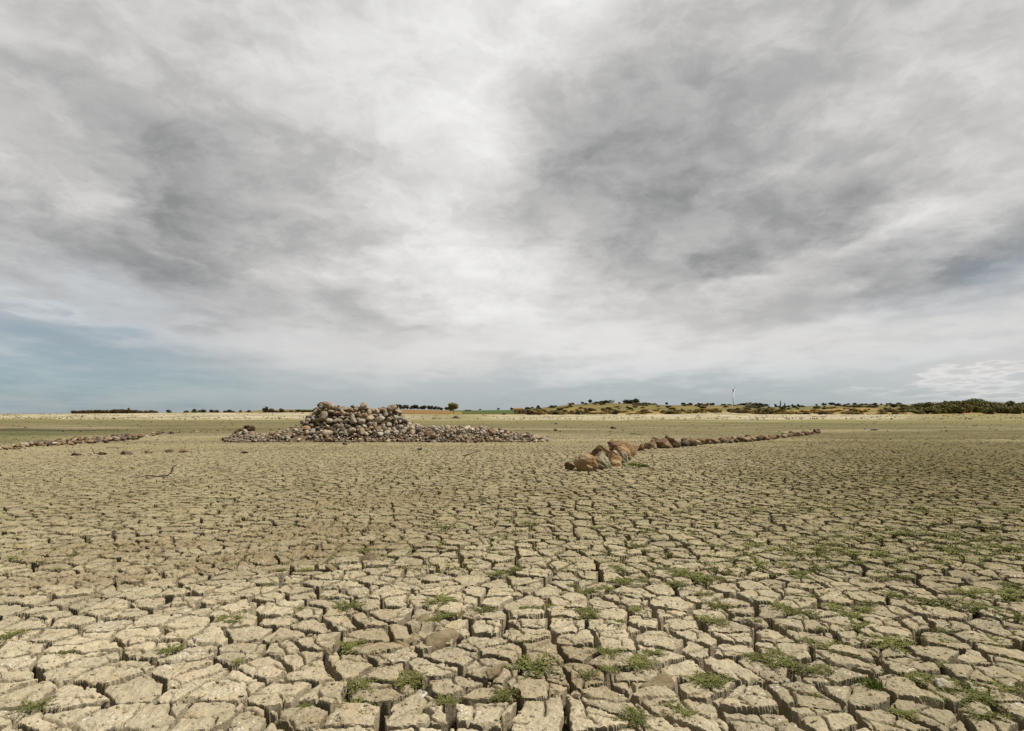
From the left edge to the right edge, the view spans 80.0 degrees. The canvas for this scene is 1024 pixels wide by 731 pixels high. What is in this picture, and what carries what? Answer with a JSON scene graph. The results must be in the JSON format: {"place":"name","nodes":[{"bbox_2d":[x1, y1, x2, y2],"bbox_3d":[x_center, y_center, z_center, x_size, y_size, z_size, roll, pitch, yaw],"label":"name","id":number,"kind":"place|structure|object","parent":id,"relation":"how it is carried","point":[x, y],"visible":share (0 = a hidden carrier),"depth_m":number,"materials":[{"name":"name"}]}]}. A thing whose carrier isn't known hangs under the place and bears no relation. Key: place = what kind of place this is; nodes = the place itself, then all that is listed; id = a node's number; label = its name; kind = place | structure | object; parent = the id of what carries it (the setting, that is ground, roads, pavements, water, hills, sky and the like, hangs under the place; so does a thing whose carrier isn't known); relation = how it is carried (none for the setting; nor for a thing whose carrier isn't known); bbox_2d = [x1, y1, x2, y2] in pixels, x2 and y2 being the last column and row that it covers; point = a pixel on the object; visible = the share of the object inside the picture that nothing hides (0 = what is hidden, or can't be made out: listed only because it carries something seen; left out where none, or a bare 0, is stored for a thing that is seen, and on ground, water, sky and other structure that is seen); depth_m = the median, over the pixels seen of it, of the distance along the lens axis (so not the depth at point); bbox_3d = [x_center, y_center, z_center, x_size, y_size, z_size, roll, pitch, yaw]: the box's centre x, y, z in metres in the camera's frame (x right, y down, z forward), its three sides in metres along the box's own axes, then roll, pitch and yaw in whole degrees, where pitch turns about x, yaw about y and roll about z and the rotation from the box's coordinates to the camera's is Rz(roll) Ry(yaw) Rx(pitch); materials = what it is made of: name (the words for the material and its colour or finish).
{"place":"outdoors","nodes":[
{"label":"outdoors","id":0,"kind":"place"},
{"bbox_2d":[390,410,450,413],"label":"ploughed field","id":1,"kind":"structure","parent":0,"point":[427,411],"depth_m":552.41,"materials":[{"name":"soil"}]},
{"bbox_2d":[462,410,513,413],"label":"crop field","id":2,"kind":"structure","parent":0,"point":[488,412],"depth_m":497.66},
{"bbox_2d":[0,403,1023,730],"bbox_3d":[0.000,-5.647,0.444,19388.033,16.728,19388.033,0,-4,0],"label":"ground","id":3,"kind":"structure","parent":0,"point":[380,493],"depth_m":5.86,"materials":[{"name":"soil"}]},
{"bbox_2d":[0,628,30,641],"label":"weed tuft","id":4,"kind":"object","parent":3,"relation":"on","point":[10,635],"visible":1,"depth_m":4.15,"materials":[{"name":"green plant"}]},
{"bbox_2d":[6,695,59,715],"bbox_3d":[-2.443,1.745,3.140,0.231,0.021,0.237,1,-5,-16],"label":"weed tuft","id":5,"kind":"object","parent":3,"relation":"on","point":[31,707],"visible":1,"depth_m":3.13,"materials":[{"name":"green plant"}]},
{"bbox_2d":[154,642,187,655],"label":"weed tuft","id":6,"kind":"object","parent":3,"relation":"on","point":[172,649],"visible":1,"depth_m":3.89,"materials":[{"name":"green plant"}]},
{"bbox_2d":[213,613,244,622],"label":"weed tuft","id":7,"kind":"object","parent":3,"relation":"on","point":[223,618],"visible":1,"depth_m":4.47,"materials":[{"name":"green plant"}]},
{"bbox_2d":[325,563,336,572],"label":"mud clod","id":8,"kind":"object","parent":3,"relation":"on","point":[329,567],"visible":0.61,"depth_m":5.87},
{"bbox_2d":[331,599,368,611],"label":"weed tuft","id":9,"kind":"object","parent":3,"relation":"on","point":[351,605],"visible":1,"depth_m":4.76,"materials":[{"name":"green plant"}]},
{"bbox_2d":[334,639,368,654],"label":"weed tuft","id":10,"kind":"object","parent":3,"relation":"on","point":[348,646],"visible":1,"depth_m":3.94,"materials":[{"name":"green plant"}]},
{"bbox_2d":[330,695,377,717],"bbox_3d":[-0.809,1.742,3.103,0.243,0.021,0.241,-3,-6,37],"label":"weed tuft","id":11,"kind":"object","parent":3,"relation":"on","point":[360,700],"visible":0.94,"depth_m":3.17,"materials":[{"name":"green plant"}]},
{"bbox_2d":[343,676,381,695],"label":"weed tuft","id":12,"kind":"object","parent":3,"relation":"on","point":[356,684],"visible":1,"depth_m":3.38,"materials":[{"name":"green plant"}]},
{"bbox_2d":[361,552,379,562],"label":"mud clod","id":13,"kind":"object","parent":3,"relation":"on","point":[368,556],"visible":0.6,"depth_m":6.39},
{"bbox_2d":[232,409,533,442],"bbox_3d":[-8.025,3.397,34.741,21.279,1.876,7.800,0,-4,0],"label":"rubble mound","id":14,"kind":"object","parent":3,"relation":"on","point":[302,436],"visible":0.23,"depth_m":32.98,"materials":[{"name":"stone"}]},
{"bbox_2d":[236,425,254,431],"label":"stone","id":15,"kind":"object","parent":14,"relation":"on","point":[249,428],"visible":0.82,"depth_m":34.28,"materials":[{"name":"brown stone"}]},
{"bbox_2d":[318,411,327,420],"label":"stone","id":16,"kind":"object","parent":14,"relation":"on","point":[323,415],"visible":1,"depth_m":33.57,"materials":[{"name":"beige stone"}]},
{"bbox_2d":[224,424,546,442],"bbox_3d":[-7.339,3.712,33.816,18.620,0.981,3.919,0,-4,0],"label":"rubble","id":17,"kind":"object","parent":3,"relation":"on","point":[240,437],"depth_m":32.64,"materials":[{"name":"stone"}]},
{"bbox_2d":[389,670,430,690],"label":"weed tuft","id":18,"kind":"object","parent":3,"relation":"on","point":[412,682],"visible":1,"depth_m":3.44,"materials":[{"name":"green plant"}]},
{"bbox_2d":[414,689,428,697],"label":"stone","id":19,"kind":"object","parent":3,"relation":"on","point":[422,693],"visible":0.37,"depth_m":3.35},
{"bbox_2d":[416,613,430,625],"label":"mud clod","id":20,"kind":"object","parent":3,"relation":"on","point":[421,618],"visible":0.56,"depth_m":4.47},
{"bbox_2d":[423,629,458,652],"bbox_3d":[-0.493,1.838,4.041,0.160,0.143,0.290,-2,-5,27],"label":"rock","id":21,"kind":"object","parent":3,"relation":"on","point":[438,640],"visible":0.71,"depth_m":4.00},
{"bbox_2d":[421,593,461,608],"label":"weed tuft","id":22,"kind":"object","parent":3,"relation":"on","point":[441,598],"visible":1,"depth_m":4.89,"materials":[{"name":"green plant"}]},
{"bbox_2d":[429,693,465,705],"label":"weed tuft","id":23,"kind":"object","parent":3,"relation":"on","point":[448,700],"visible":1,"depth_m":3.20,"materials":[{"name":"green plant"}]},
{"bbox_2d":[434,610,461,619],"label":"weed tuft","id":24,"kind":"object","parent":3,"relation":"on","point":[447,614],"visible":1,"depth_m":4.54,"materials":[{"name":"green plant"}]},
{"bbox_2d":[468,604,496,614],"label":"weed tuft","id":25,"kind":"object","parent":3,"relation":"on","point":[484,609],"visible":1,"depth_m":4.67,"materials":[{"name":"green plant"}]},
{"bbox_2d":[485,664,503,680],"bbox_3d":[-0.098,1.770,3.536,0.086,0.087,0.174,-2,-5,23],"label":"rock","id":26,"kind":"object","parent":3,"relation":"on","point":[493,673],"visible":0.96,"depth_m":3.48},
{"bbox_2d":[482,570,508,576],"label":"weed tuft","id":27,"kind":"object","parent":3,"relation":"on","point":[497,572],"visible":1,"depth_m":5.72,"materials":[{"name":"green plant"}]},
{"bbox_2d":[484,685,521,705],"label":"weed tuft","id":28,"kind":"object","parent":3,"relation":"on","point":[503,693],"visible":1,"depth_m":3.25,"materials":[{"name":"green plant"}]},
{"bbox_2d":[0,412,1020,431],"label":"dry weeds","id":29,"kind":"object","parent":3,"relation":"on","point":[245,417],"visible":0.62,"depth_m":173.13,"materials":[{"name":"plant"}]},
{"bbox_2d":[0,516,1023,730],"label":"mud crumbs","id":30,"kind":"object","parent":3,"relation":"on","point":[486,707],"visible":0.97,"depth_m":3.88,"materials":[{"name":"soil"}]},
{"bbox_2d":[0,458,1023,573],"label":"green seedlings","id":31,"kind":"object","parent":3,"relation":"on","point":[804,553],"visible":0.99,"depth_m":7.25,"materials":[{"name":"green plant"}]},
{"bbox_2d":[520,410,541,414],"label":"shrub","id":32,"kind":"object","parent":3,"relation":"on","point":[529,412],"visible":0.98,"depth_m":306.76,"materials":[{"name":"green plant"}]},
{"bbox_2d":[503,652,565,682],"bbox_3d":[0.126,1.776,3.624,0.391,0.034,0.380,2,-5,-26],"label":"weed tuft","id":33,"kind":"object","parent":3,"relation":"on","point":[526,664],"visible":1,"depth_m":3.62,"materials":[{"name":"green plant"}]},
{"bbox_2d":[564,462,574,469],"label":"boulder","id":34,"kind":"object","parent":3,"relation":"on","point":[569,465],"visible":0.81,"depth_m":16.38,"materials":[{"name":"stone"}]},
{"bbox_2d":[573,454,597,472],"bbox_3d":[1.953,2.665,16.129,0.641,0.648,0.511,0,-4,0],"label":"boulder","id":35,"kind":"object","parent":3,"relation":"on","point":[586,462],"visible":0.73,"depth_m":15.97,"materials":[{"name":"brown stone"}]},
{"bbox_2d":[571,608,605,620],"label":"weed tuft","id":36,"kind":"object","parent":3,"relation":"on","point":[592,615],"visible":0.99,"depth_m":4.55,"materials":[{"name":"green plant"}]},
{"bbox_2d":[578,668,605,680],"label":"weed tuft","id":37,"kind":"object","parent":3,"relation":"on","point":[587,674],"visible":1,"depth_m":3.52,"materials":[{"name":"green plant"}]},
{"bbox_2d":[590,444,610,456],"bbox_3d":[3.091,3.079,21.364,0.703,0.634,0.517,2,-5,-20],"label":"boulder","id":38,"kind":"object","parent":3,"relation":"on","point":[598,449],"visible":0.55,"depth_m":21.24,"materials":[{"name":"stone"}]},
{"bbox_2d":[594,451,610,469],"bbox_3d":[2.398,2.703,16.724,0.556,0.702,0.380,2,-5,-26],"label":"boulder","id":39,"kind":"object","parent":3,"relation":"on","point":[602,460],"visible":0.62,"depth_m":16.60,"materials":[{"name":"grey stone"}]},
{"bbox_2d":[587,646,624,658],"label":"weed tuft","id":40,"kind":"object","parent":3,"relation":"on","point":[603,651],"visible":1,"depth_m":3.85,"materials":[{"name":"green plant"}]},
{"bbox_2d":[597,663,620,671],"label":"weed tuft","id":41,"kind":"object","parent":3,"relation":"on","point":[605,667],"visible":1,"depth_m":3.61,"materials":[{"name":"green plant"}]},
{"bbox_2d":[608,450,622,461],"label":"boulder","id":42,"kind":"object","parent":3,"relation":"on","point":[613,455],"visible":0.56,"depth_m":18.51,"materials":[{"name":"stone"}]},
{"bbox_2d":[605,576,635,585],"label":"weed tuft","id":43,"kind":"object","parent":3,"relation":"on","point":[623,581],"visible":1,"depth_m":5.46,"materials":[{"name":"green plant"}]},
{"bbox_2d":[607,440,637,455],"bbox_3d":[4.000,3.087,21.883,1.162,0.835,0.718,2,-5,-19],"label":"boulder","id":44,"kind":"object","parent":3,"relation":"on","point":[613,444],"visible":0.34,"depth_m":21.75,"materials":[{"name":"stone"}]},
{"bbox_2d":[613,446,631,459],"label":"boulder","id":45,"kind":"object","parent":3,"relation":"on","point":[618,449],"visible":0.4,"depth_m":19.65,"materials":[{"name":"stone"}]},
{"bbox_2d":[619,451,627,462],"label":"boulder","id":46,"kind":"object","parent":3,"relation":"on","point":[623,455],"visible":0.41,"depth_m":18.72,"materials":[{"name":"grey stone"}]},
{"bbox_2d":[610,707,663,729],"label":"weed tuft","id":47,"kind":"object","parent":3,"relation":"on","point":[635,718],"visible":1,"depth_m":3.00,"materials":[{"name":"green plant"}]},
{"bbox_2d":[619,653,659,673],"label":"weed tuft","id":48,"kind":"object","parent":3,"relation":"on","point":[639,662],"visible":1,"depth_m":3.68,"materials":[{"name":"green plant"}]},
{"bbox_2d":[644,439,656,449],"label":"boulder","id":49,"kind":"object","parent":3,"relation":"on","point":[650,444],"visible":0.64,"depth_m":25.89,"materials":[{"name":"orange stone"}]},
{"bbox_2d":[640,648,667,658],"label":"weed tuft","id":50,"kind":"object","parent":3,"relation":"on","point":[652,652],"visible":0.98,"depth_m":3.83,"materials":[{"name":"green plant"}]},
{"bbox_2d":[639,672,673,690],"bbox_3d":[0.805,1.808,3.427,0.226,0.105,0.133,1,35,-14],"label":"rock","id":51,"kind":"object","parent":3,"relation":"on","point":[663,679],"visible":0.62,"depth_m":3.41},
{"bbox_2d":[655,438,672,448],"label":"boulder","id":52,"kind":"object","parent":3,"relation":"on","point":[661,443],"visible":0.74,"depth_m":26.38,"materials":[{"name":"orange stone"}]},
{"bbox_2d":[659,698,681,709],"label":"weed tuft","id":53,"kind":"object","parent":3,"relation":"on","point":[671,706],"visible":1,"depth_m":3.15,"materials":[{"name":"green plant"}]},
{"bbox_2d":[658,580,693,589],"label":"weed tuft","id":54,"kind":"object","parent":3,"relation":"on","point":[675,583],"visible":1,"depth_m":5.36,"materials":[{"name":"green plant"}]},
{"bbox_2d":[665,569,693,576],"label":"weed tuft","id":55,"kind":"object","parent":3,"relation":"on","point":[682,572],"visible":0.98,"depth_m":5.76,"materials":[{"name":"green plant"}]},
{"bbox_2d":[669,706,699,719],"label":"weed tuft","id":56,"kind":"object","parent":3,"relation":"on","point":[685,712],"visible":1,"depth_m":3.07,"materials":[{"name":"green plant"}]},
{"bbox_2d":[681,671,720,688],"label":"weed tuft","id":57,"kind":"object","parent":3,"relation":"on","point":[700,681],"visible":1,"depth_m":3.43,"materials":[{"name":"green plant"}]},
{"bbox_2d":[678,572,727,584],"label":"weed tuft","id":58,"kind":"object","parent":3,"relation":"on","point":[699,577],"visible":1,"depth_m":5.54,"materials":[{"name":"green plant"}]},
{"bbox_2d":[694,614,730,625],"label":"weed tuft","id":59,"kind":"object","parent":3,"relation":"on","point":[707,618],"visible":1,"depth_m":4.44,"materials":[{"name":"green plant"}]},
{"bbox_2d":[692,670,737,691],"bbox_3d":[1.168,1.769,3.427,0.217,0.020,0.278,1,-5,-11],"label":"weed tuft","id":60,"kind":"object","parent":3,"relation":"on","point":[719,678],"visible":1,"depth_m":3.45,"materials":[{"name":"green plant"}]},
{"bbox_2d":[701,599,732,609],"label":"weed tuft","id":61,"kind":"object","parent":3,"relation":"on","point":[718,605],"visible":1,"depth_m":4.78,"materials":[{"name":"green plant"}]},
{"bbox_2d":[737,651,772,662],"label":"weed tuft","id":62,"kind":"object","parent":3,"relation":"on","point":[753,657],"visible":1,"depth_m":3.76,"materials":[{"name":"green plant"}]},
{"bbox_2d":[752,407,778,413],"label":"shrub","id":63,"kind":"object","parent":3,"relation":"on","point":[763,411],"visible":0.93,"depth_m":307.72,"materials":[{"name":"green plant"}]},
{"bbox_2d":[758,646,789,657],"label":"weed tuft","id":64,"kind":"object","parent":3,"relation":"on","point":[778,651],"visible":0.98,"depth_m":3.85,"materials":[{"name":"green plant"}]},
{"bbox_2d":[754,652,803,672],"bbox_3d":[1.614,1.787,3.678,0.296,0.023,0.285,-1,-5,11],"label":"weed tuft","id":65,"kind":"object","parent":3,"relation":"on","point":[784,661],"visible":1,"depth_m":3.68,"materials":[{"name":"green plant"}]},
{"bbox_2d":[768,601,799,610],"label":"weed tuft","id":66,"kind":"object","parent":3,"relation":"on","point":[779,605],"visible":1,"depth_m":4.74,"materials":[{"name":"green plant"}]},
{"bbox_2d":[784,569,813,575],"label":"weed tuft","id":67,"kind":"object","parent":3,"relation":"on","point":[798,571],"visible":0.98,"depth_m":5.75,"materials":[{"name":"green plant"}]},
{"bbox_2d":[780,608,819,619],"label":"weed tuft","id":68,"kind":"object","parent":3,"relation":"on","point":[797,612],"visible":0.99,"depth_m":4.58,"materials":[{"name":"green plant"}]},
{"bbox_2d":[788,663,830,675],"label":"weed tuft","id":69,"kind":"object","parent":3,"relation":"on","point":[809,670],"visible":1,"depth_m":3.57,"materials":[{"name":"green plant"}]},
{"bbox_2d":[816,663,838,674],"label":"weed tuft","id":70,"kind":"object","parent":3,"relation":"on","point":[824,666],"visible":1,"depth_m":3.61,"materials":[{"name":"green plant"}]},
{"bbox_2d":[805,639,858,656],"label":"weed tuft","id":71,"kind":"object","parent":3,"relation":"on","point":[832,643],"visible":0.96,"depth_m":3.93,"materials":[{"name":"green plant"}]},
{"bbox_2d":[817,602,854,610],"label":"weed tuft","id":72,"kind":"object","parent":3,"relation":"on","point":[833,605],"visible":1,"depth_m":4.75,"materials":[{"name":"green plant"}]},
{"bbox_2d":[834,610,865,619],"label":"weed tuft","id":73,"kind":"object","parent":3,"relation":"on","point":[850,616],"visible":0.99,"depth_m":4.54,"materials":[{"name":"green plant"}]},
{"bbox_2d":[839,618,879,631],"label":"weed tuft","id":74,"kind":"object","parent":3,"relation":"on","point":[859,626],"visible":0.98,"depth_m":4.31,"materials":[{"name":"green plant"}]},
{"bbox_2d":[849,605,877,613],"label":"weed tuft","id":75,"kind":"object","parent":3,"relation":"on","point":[863,608],"visible":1,"depth_m":4.68,"materials":[{"name":"green plant"}]},
{"bbox_2d":[853,600,880,606],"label":"weed tuft","id":76,"kind":"object","parent":3,"relation":"on","point":[862,604],"visible":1,"depth_m":4.80,"materials":[{"name":"green plant"}]},
{"bbox_2d":[856,675,886,690],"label":"grass tuft","id":77,"kind":"object","parent":3,"relation":"on","point":[872,684],"visible":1,"depth_m":3.36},
{"bbox_2d":[852,632,915,654],"bbox_3d":[2.455,1.810,4.023,0.357,0.033,0.457,-4,-6,39],"label":"weed tuft","id":78,"kind":"object","parent":3,"relation":"on","point":[894,642],"visible":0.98,"depth_m":3.99,"materials":[{"name":"green plant"}]},
{"bbox_2d":[877,590,913,599],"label":"weed tuft","id":79,"kind":"object","parent":3,"relation":"on","point":[894,594],"visible":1,"depth_m":5.04,"materials":[{"name":"green plant"}]},
{"bbox_2d":[883,707,918,721],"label":"weed tuft","id":80,"kind":"object","parent":3,"relation":"on","point":[902,712],"visible":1,"depth_m":3.06,"materials":[{"name":"green plant"}]},
{"bbox_2d":[888,530,919,536],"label":"weed tuft","id":81,"kind":"object","parent":3,"relation":"on","point":[905,534],"visible":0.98,"depth_m":7.59,"materials":[{"name":"green plant"}]},
{"bbox_2d":[894,671,935,686],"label":"weed tuft","id":82,"kind":"object","parent":3,"relation":"on","point":[919,674],"visible":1,"depth_m":3.48,"materials":[{"name":"green plant"}]},
{"bbox_2d":[920,408,939,413],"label":"tree","id":83,"kind":"object","parent":3,"relation":"on","point":[927,410],"visible":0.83,"depth_m":357.46,"materials":[{"name":"green plant"}]},
{"bbox_2d":[911,688,952,703],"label":"weed tuft","id":84,"kind":"object","parent":3,"relation":"on","point":[938,694],"visible":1,"depth_m":3.23,"materials":[{"name":"green plant"}]},
{"bbox_2d":[910,596,969,611],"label":"weed tuft","id":85,"kind":"object","parent":3,"relation":"on","point":[941,602],"visible":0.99,"depth_m":4.83,"materials":[{"name":"green plant"}]},
{"bbox_2d":[934,678,950,689],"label":"mud clod","id":86,"kind":"object","parent":3,"relation":"on","point":[941,682],"visible":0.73,"depth_m":3.37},
{"bbox_2d":[924,678,971,695],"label":"weed tuft","id":87,"kind":"object","parent":3,"relation":"on","point":[948,689],"visible":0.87,"depth_m":3.33,"materials":[{"name":"green plant"}]},
{"bbox_2d":[948,405,967,413],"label":"tree","id":88,"kind":"object","parent":3,"relation":"on","point":[958,410],"visible":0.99,"depth_m":344.70,"materials":[{"name":"green plant"}]},
{"bbox_2d":[947,677,975,689],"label":"weed tuft","id":89,"kind":"object","parent":3,"relation":"on","point":[959,682],"visible":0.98,"depth_m":3.40,"materials":[{"name":"green plant"}]},
{"bbox_2d":[944,587,994,598],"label":"weed tuft","id":90,"kind":"object","parent":3,"relation":"on","point":[968,592],"visible":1,"depth_m":5.10,"materials":[{"name":"green plant"}]},
{"bbox_2d":[949,599,1000,613],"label":"weed tuft","id":91,"kind":"object","parent":3,"relation":"on","point":[977,607],"visible":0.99,"depth_m":4.73,"materials":[{"name":"green plant"}]},
{"bbox_2d":[954,686,1010,710],"bbox_3d":[2.473,1.752,3.234,0.288,0.024,0.300,-3,-6,36],"label":"weed tuft","id":92,"kind":"object","parent":3,"relation":"on","point":[983,699],"visible":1,"depth_m":3.21,"materials":[{"name":"green plant"}]},
{"bbox_2d":[959,524,1006,530],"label":"weed tuft","id":93,"kind":"object","parent":3,"relation":"on","point":[981,526],"visible":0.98,"depth_m":8.02,"materials":[{"name":"green plant"}]},
{"bbox_2d":[957,701,1016,724],"bbox_3d":[2.376,1.740,3.064,0.280,0.020,0.219,-1,-5,7],"label":"weed tuft","id":94,"kind":"object","parent":3,"relation":"on","point":[989,714],"visible":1,"depth_m":3.03,"materials":[{"name":"green plant"}]},
{"bbox_2d":[981,407,995,413],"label":"tree","id":95,"kind":"object","parent":3,"relation":"on","point":[988,411],"visible":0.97,"depth_m":352.71,"materials":[{"name":"green plant"}]},
{"bbox_2d":[963,633,1014,648],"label":"weed tuft","id":96,"kind":"object","parent":3,"relation":"on","point":[993,639],"visible":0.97,"depth_m":3.98,"materials":[{"name":"green plant"}]},
{"bbox_2d":[965,678,1023,697],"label":"weed tuft","id":97,"kind":"object","parent":3,"relation":"on","point":[1002,686],"visible":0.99,"depth_m":3.34,"materials":[{"name":"green plant"}]},
{"bbox_2d":[967,586,1023,601],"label":"weed tuft","id":98,"kind":"object","parent":3,"relation":"on","point":[1005,595],"visible":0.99,"depth_m":5.05,"materials":[{"name":"green plant"}]},
{"bbox_2d":[987,542,1023,550],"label":"weed tuft","id":99,"kind":"object","parent":3,"relation":"on","point":[1000,546],"visible":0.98,"depth_m":6.84,"materials":[{"name":"green plant"}]},
{"bbox_2d":[988,580,1023,589],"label":"weed tuft","id":100,"kind":"object","parent":3,"relation":"on","point":[1004,583],"visible":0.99,"depth_m":5.33,"materials":[{"name":"green plant"}]},
{"bbox_2d":[990,605,1023,624],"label":"weed tuft","id":101,"kind":"object","parent":3,"relation":"on","point":[1016,615],"visible":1,"depth_m":4.52,"materials":[{"name":"green plant"}]},
{"bbox_2d":[1009,406,1023,413],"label":"tree","id":102,"kind":"object","parent":3,"relation":"on","point":[1017,410],"visible":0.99,"depth_m":359.96,"materials":[{"name":"green plant"}]},
{"bbox_2d":[0,0,1023,413],"label":"sky","id":103,"kind":"structure","parent":0,"point":[221,205],"materials":[{"name":"grey"}]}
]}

